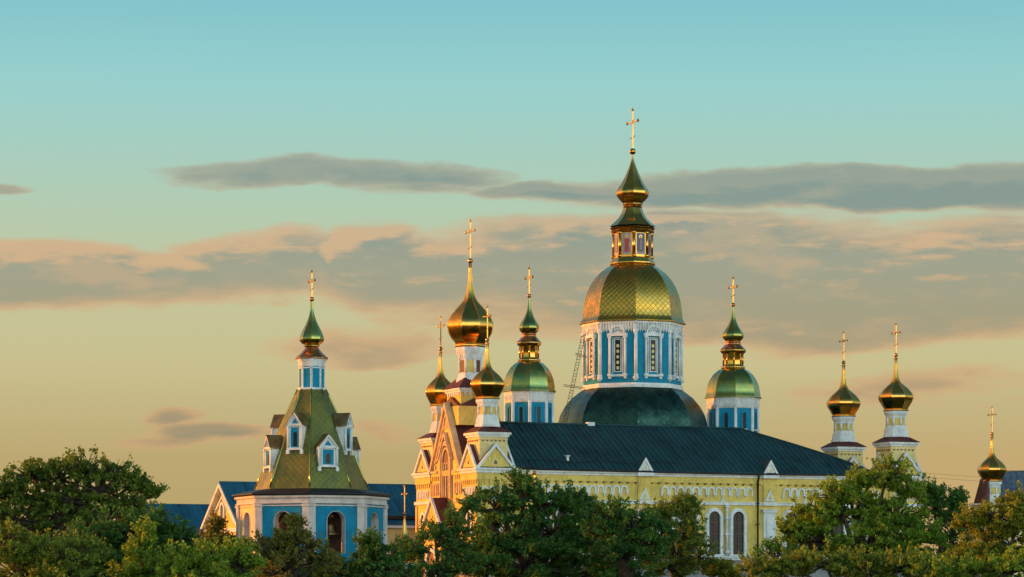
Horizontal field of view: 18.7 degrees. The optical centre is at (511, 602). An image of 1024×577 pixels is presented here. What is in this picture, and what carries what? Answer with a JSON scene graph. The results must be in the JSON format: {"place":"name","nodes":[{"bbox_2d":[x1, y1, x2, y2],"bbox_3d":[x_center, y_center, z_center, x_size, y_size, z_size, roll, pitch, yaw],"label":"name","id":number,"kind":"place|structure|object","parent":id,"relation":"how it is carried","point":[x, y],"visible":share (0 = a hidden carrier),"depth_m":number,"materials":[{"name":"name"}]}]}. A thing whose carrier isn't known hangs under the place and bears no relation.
{"place":"outdoors","nodes":[
{"label":"outdoors","id":0,"kind":"place"},
{"bbox_2d":[136,503,209,573],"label":"blue house","id":1,"kind":"structure","parent":0,"point":[195,514],"depth_m":352.71,"materials":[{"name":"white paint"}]},
{"bbox_2d":[200,481,415,561],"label":"refectory house","id":2,"kind":"structure","parent":0,"point":[223,502],"depth_m":338.94,"materials":[{"name":"white paint"}]},
{"bbox_2d":[0,0,1023,574],"label":"sky","id":3,"kind":"structure","parent":0,"point":[176,175],"materials":[{"name":"blue"}]},
{"bbox_2d":[502,108,761,432],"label":"blue cathedral","id":4,"kind":"structure","parent":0,"point":[632,323],"depth_m":345.78,"materials":[{"name":"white paint"}]},
{"bbox_2d":[563,335,586,422],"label":"ladder","id":5,"kind":"object","parent":4,"relation":"attached to","point":[575,379],"visible":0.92,"depth_m":346.93,"materials":[{"name":"metal"}]},
{"bbox_2d":[411,219,925,576],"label":"yellow church","id":6,"kind":"structure","parent":0,"point":[746,485],"depth_m":325.56,"materials":[{"name":"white paint"}]},
{"bbox_2d":[681,512,698,554],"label":"window","id":7,"kind":"structure","parent":6,"relation":"in","point":[694,515],"depth_m":324.63,"materials":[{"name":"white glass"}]},
{"bbox_2d":[704,508,724,555],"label":"window","id":8,"kind":"structure","parent":6,"relation":"in","point":[714,525],"depth_m":325.58,"materials":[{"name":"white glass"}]},
{"bbox_2d":[728,508,748,555],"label":"window","id":9,"kind":"structure","parent":6,"relation":"in","point":[738,517],"depth_m":326.69,"materials":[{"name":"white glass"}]},
{"bbox_2d":[782,509,799,551],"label":"window","id":10,"kind":"structure","parent":6,"relation":"in","point":[784,513],"depth_m":328.93,"materials":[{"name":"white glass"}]},
{"bbox_2d":[829,524,845,542],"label":"window","id":11,"kind":"structure","parent":6,"relation":"in","point":[837,530],"depth_m":331.68,"materials":[{"name":"white glass"}]},
{"bbox_2d":[962,406,1023,576],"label":"tower","id":12,"kind":"structure","parent":0,"point":[992,469],"depth_m":329.17,"materials":[{"name":"gold metal"}]},
{"bbox_2d":[1001,470,1023,502],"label":"grey roofed house","id":13,"kind":"structure","parent":0,"point":[1011,478],"depth_m":350.52,"materials":[{"name":"white paint"}]},
{"bbox_3d":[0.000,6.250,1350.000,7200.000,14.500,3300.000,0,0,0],"label":"ground","id":14,"kind":"structure","parent":0,"visible":0},
{"bbox_2d":[0,516,115,576],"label":"broad tree","id":15,"kind":"object","parent":14,"relation":"on","point":[21,546],"visible":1,"depth_m":239.08,"materials":[{"name":"green plant"}]},
{"bbox_2d":[0,444,169,564],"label":"oak tree","id":16,"kind":"object","parent":14,"relation":"on","point":[41,512],"visible":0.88,"depth_m":266.96,"materials":[{"name":"green plant"}]},
{"bbox_2d":[1,511,213,576],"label":"background tree","id":17,"kind":"object","parent":14,"relation":"on","point":[106,567],"visible":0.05,"depth_m":288.76,"materials":[{"name":"green plant"}]},
{"bbox_2d":[57,499,200,566],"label":"leafy tree","id":18,"kind":"object","parent":14,"relation":"on","point":[115,534],"visible":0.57,"depth_m":256.97,"materials":[{"name":"green plant"}]},
{"bbox_2d":[105,514,170,576],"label":"conical tree","id":19,"kind":"object","parent":14,"relation":"on","point":[139,551],"visible":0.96,"depth_m":242.15,"materials":[{"name":"green plant"}]},
{"bbox_2d":[155,532,266,576],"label":"tree","id":20,"kind":"object","parent":14,"relation":"on","point":[228,560],"visible":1,"depth_m":237.43,"materials":[{"name":"green plant"}]},
{"bbox_2d":[193,507,237,552],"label":"young tree","id":21,"kind":"object","parent":14,"relation":"on","point":[216,522],"visible":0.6,"depth_m":299.28,"materials":[{"name":"green plant"}]},
{"bbox_2d":[207,554,365,576],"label":"background tree","id":22,"kind":"object","parent":14,"relation":"on","point":[238,572],"visible":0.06,"depth_m":274.77,"materials":[{"name":"green plant"}]},
{"bbox_2d":[242,511,344,576],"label":"drooping tree","id":23,"kind":"object","parent":14,"relation":"on","point":[278,552],"visible":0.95,"depth_m":261.36,"materials":[{"name":"green plant"}]},
{"bbox_2d":[232,270,391,574],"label":"belfry","id":24,"kind":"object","parent":14,"relation":"on","point":[311,471],"visible":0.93,"depth_m":296.54,"materials":[{"name":"green paint"}]},
{"bbox_2d":[327,521,338,537],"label":"bell","id":25,"kind":"object","parent":24,"relation":"hanging from","point":[331,528],"visible":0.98,"depth_m":295.03,"materials":[{"name":"brown metal"}]},
{"bbox_2d":[312,526,421,576],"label":"birch tree","id":26,"kind":"object","parent":14,"relation":"on","point":[372,549],"visible":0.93,"depth_m":267.39,"materials":[{"name":"green plant"}]},
{"bbox_2d":[390,485,416,568],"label":"little chapel","id":27,"kind":"structure","parent":14,"relation":"on","point":[404,533],"depth_m":304.81,"materials":[{"name":"gold paint"}]},
{"bbox_2d":[393,486,491,576],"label":"shady tree","id":28,"kind":"object","parent":14,"relation":"on","point":[455,549],"visible":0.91,"depth_m":271.24,"materials":[{"name":"green plant"}]},
{"bbox_2d":[530,470,539,558],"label":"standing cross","id":29,"kind":"object","parent":14,"relation":"on","point":[534,476],"visible":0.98,"depth_m":278.89,"materials":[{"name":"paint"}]},
{"bbox_2d":[458,465,619,576],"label":"linden tree","id":30,"kind":"object","parent":14,"relation":"on","point":[542,541],"visible":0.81,"depth_m":276.35,"materials":[{"name":"green plant"}]},
{"bbox_2d":[510,556,646,576],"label":"background tree","id":31,"kind":"object","parent":14,"relation":"on","point":[637,573],"visible":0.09,"depth_m":287.25,"materials":[{"name":"green plant"}]},
{"bbox_2d":[576,494,681,576],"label":"maple tree","id":32,"kind":"object","parent":14,"relation":"on","point":[620,530],"visible":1,"depth_m":269.11,"materials":[{"name":"green plant"}]},
{"bbox_2d":[635,488,722,576],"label":"slender tree","id":33,"kind":"object","parent":14,"relation":"on","point":[680,563],"visible":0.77,"depth_m":281.50,"materials":[{"name":"green plant"}]},
{"bbox_2d":[701,553,744,576],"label":"turning bush","id":34,"kind":"object","parent":14,"relation":"on","point":[724,568],"visible":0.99,"depth_m":283.26,"materials":[{"name":"green plant"}]},
{"bbox_2d":[733,537,941,576],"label":"hedge tree","id":35,"kind":"object","parent":14,"relation":"on","point":[804,561],"visible":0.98,"depth_m":243.10,"materials":[{"name":"green plant"}]},
{"bbox_2d":[750,451,950,576],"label":"ash tree","id":36,"kind":"object","parent":14,"relation":"on","point":[871,517],"visible":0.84,"depth_m":269.11,"materials":[{"name":"green plant"}]},
{"bbox_2d":[913,475,973,576],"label":"poplar tree","id":37,"kind":"object","parent":14,"relation":"on","point":[936,497],"visible":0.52,"depth_m":284.41,"materials":[{"name":"green plant"}]},
{"bbox_2d":[903,541,1023,576],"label":"corner tree","id":38,"kind":"object","parent":14,"relation":"on","point":[963,568],"visible":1,"depth_m":239.07,"materials":[{"name":"green plant"}]},
{"bbox_2d":[936,480,1023,575],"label":"golden tree","id":39,"kind":"object","parent":14,"relation":"on","point":[996,533],"visible":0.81,"depth_m":260.85,"materials":[{"name":"green plant"}]}
]}

